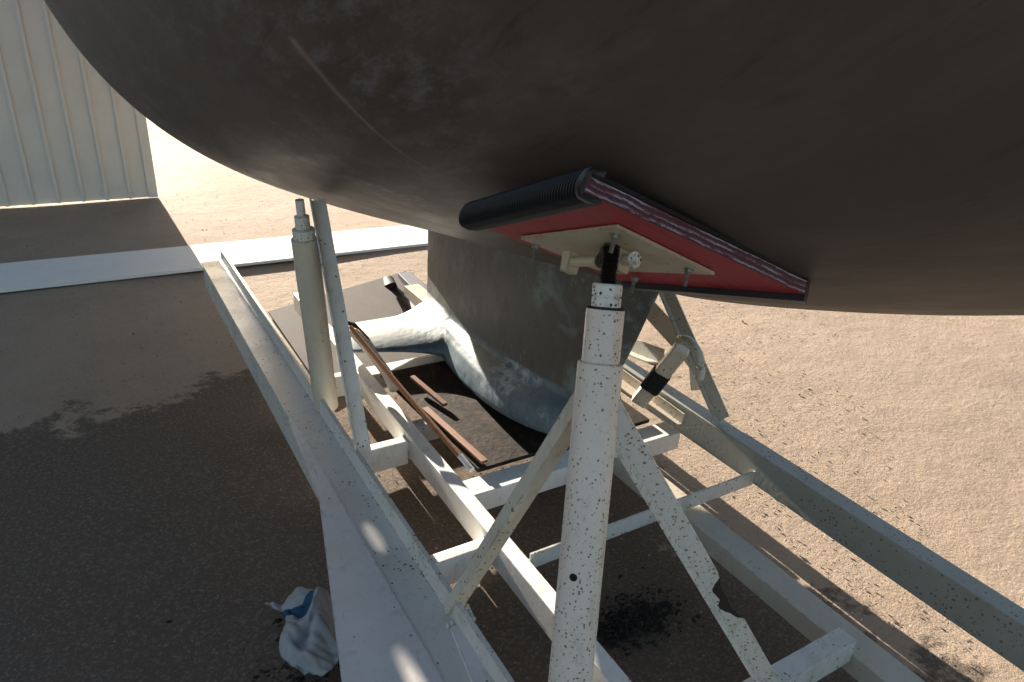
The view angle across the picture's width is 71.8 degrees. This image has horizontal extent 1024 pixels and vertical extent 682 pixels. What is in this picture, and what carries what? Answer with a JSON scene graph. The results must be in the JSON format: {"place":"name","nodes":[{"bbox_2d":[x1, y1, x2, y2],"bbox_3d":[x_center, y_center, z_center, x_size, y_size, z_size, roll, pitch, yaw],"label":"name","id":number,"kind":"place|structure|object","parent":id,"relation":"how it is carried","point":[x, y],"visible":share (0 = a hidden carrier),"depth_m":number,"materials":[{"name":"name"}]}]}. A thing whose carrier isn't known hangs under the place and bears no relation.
{"place":"outdoors","nodes":[
{"label":"outdoors","id":0,"kind":"place"},
{"bbox_2d":[0,118,1023,681],"bbox_3d":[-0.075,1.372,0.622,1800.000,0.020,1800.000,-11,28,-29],"label":"ground","id":1,"kind":"structure","parent":0,"point":[938,412],"depth_m":2.59,"materials":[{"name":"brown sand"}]},
{"bbox_2d":[0,0,157,206],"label":"shed","id":2,"kind":"structure","parent":1,"relation":"on","point":[73,125],"depth_m":5.44,"materials":[{"name":"paint"}]},
{"bbox_2d":[0,225,427,292],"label":"kerb slab","id":3,"kind":"structure","parent":1,"relation":"on","point":[39,274],"depth_m":4.49,"materials":[{"name":"white concrete"}]},
{"bbox_2d":[166,591,340,681],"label":"black flakes","id":4,"kind":"object","parent":1,"relation":"on","point":[290,676],"visible":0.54,"depth_m":1.74,"materials":[{"name":"black paint"}]},
{"bbox_2d":[265,586,338,676],"bbox_3d":[-0.520,0.719,1.840,0.190,0.096,0.310,-11,28,-29],"label":"rag","id":5,"kind":"object","parent":1,"relation":"on","point":[307,642],"visible":0.77,"depth_m":1.79,"materials":[{"name":"white fabric"}]},
{"bbox_2d":[268,271,431,397],"bbox_3d":[-0.703,-0.100,3.757,0.982,0.010,1.412,-11,28,-29],"label":"grey sheet","id":6,"kind":"object","parent":1,"relation":"on","point":[373,299],"visible":0.29,"depth_m":3.83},
{"bbox_2d":[383,276,415,309],"bbox_3d":[-0.599,-0.246,3.971,0.096,0.104,0.499,-14,29,-32],"label":"black strap","id":7,"kind":"object","parent":6,"relation":"on","point":[390,284],"visible":0.74,"depth_m":4.06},
{"bbox_2d":[398,272,426,289],"bbox_3d":[-0.547,-0.306,4.164,0.085,0.030,0.544,-9,27,-25],"label":"metal bar","id":8,"kind":"object","parent":6,"relation":"on","point":[408,278],"visible":0.47,"depth_m":4.28,"materials":[{"name":"white metal"}]},
{"bbox_2d":[201,248,1023,681],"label":"trailer","id":9,"kind":"object","parent":1,"relation":"on","point":[391,580],"visible":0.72,"depth_m":1.90,"materials":[{"name":"paint"}]},
{"bbox_2d":[291,198,372,462],"bbox_3d":[-0.544,-0.032,2.130,0.120,0.731,0.444,-11,28,-29],"label":"screw stand","id":10,"kind":"object","parent":9,"relation":"on","point":[314,256],"visible":0.97,"depth_m":2.15,"materials":[{"name":"beige paint"}]},
{"bbox_2d":[350,328,397,391],"bbox_3d":[-0.545,0.052,2.726,0.075,0.174,0.364,-20,33,-41],"label":"wood slat","id":11,"kind":"object","parent":9,"relation":"attached to","point":[391,385],"visible":0.46,"depth_m":2.71,"materials":[{"name":"beige wood"}]},
{"bbox_2d":[349,325,473,471],"bbox_3d":[-0.370,0.171,2.436,0.019,0.173,0.853,-15,30,-34],"label":"wood slat","id":12,"kind":"object","parent":9,"relation":"on","point":[460,456],"visible":0.98,"depth_m":2.38,"materials":[{"name":"paint"}]},
{"bbox_2d":[380,361,649,471],"bbox_3d":[-0.010,0.211,2.663,0.740,0.014,0.740,-11,28,-29],"label":"keel board","id":13,"kind":"object","parent":9,"relation":"on","point":[493,437],"visible":0.43,"depth_m":2.50,"materials":[{"name":"brown wood"}]},
{"bbox_2d":[410,375,447,406],"bbox_3d":[-0.309,0.183,2.615,0.020,0.028,0.224,-16,31,-36],"label":"wood slat","id":14,"kind":"object","parent":13,"relation":"on","point":[429,391],"visible":1,"depth_m":2.60,"materials":[{"name":"brown wood"}]},
{"bbox_2d":[422,407,487,463],"bbox_3d":[-0.197,0.309,2.365,0.024,0.013,0.394,-13,29,-32],"label":"wood slat","id":15,"kind":"object","parent":13,"relation":"on","point":[459,439],"visible":0.9,"depth_m":2.34,"materials":[{"name":"brown wood"}]},
{"bbox_2d":[44,0,1023,433],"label":"sailboat","id":16,"kind":"object","parent":13,"relation":"on","point":[860,156],"visible":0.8,"depth_m":0.90,"materials":[{"name":"grey paint"}]},
{"bbox_2d":[348,320,368,338],"bbox_3d":[-0.650,-0.043,2.859,0.132,0.106,0.078,6,24,6],"label":"rubber cord","id":17,"kind":"object","parent":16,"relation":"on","point":[354,325],"visible":0.35,"depth_m":2.82,"materials":[{"name":"black rubber"}]},
{"bbox_2d":[443,243,779,681],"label":"screw stand","id":18,"kind":"object","parent":9,"relation":"on","point":[594,428],"visible":0.96,"depth_m":1.11,"materials":[{"name":"paint"}]},
{"bbox_2d":[459,166,810,303],"bbox_3d":[0.178,-0.137,1.134,0.499,0.074,0.369,17,-7,-37],"label":"hull pad","id":19,"kind":"object","parent":18,"relation":"on","point":[575,220],"visible":1,"depth_m":1.05,"materials":[{"name":"red wood"}]},
{"bbox_2d":[621,292,728,427],"bbox_3d":[0.490,-0.032,2.572,0.174,0.517,0.779,-11,28,-29],"label":"support frame","id":20,"kind":"object","parent":9,"relation":"attached to","point":[673,329],"visible":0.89,"depth_m":2.49,"materials":[{"name":"paint"}]},
{"bbox_2d":[597,604,653,658],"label":"black flakes","id":21,"kind":"object","parent":1,"relation":"on","point":[609,633],"visible":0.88,"depth_m":1.91,"materials":[{"name":"black paint"}]},
{"bbox_2d":[598,567,703,656],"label":"black flakes","id":22,"kind":"object","parent":1,"relation":"on","point":[642,605],"visible":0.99,"depth_m":1.98,"materials":[{"name":"black paint"}]}
]}

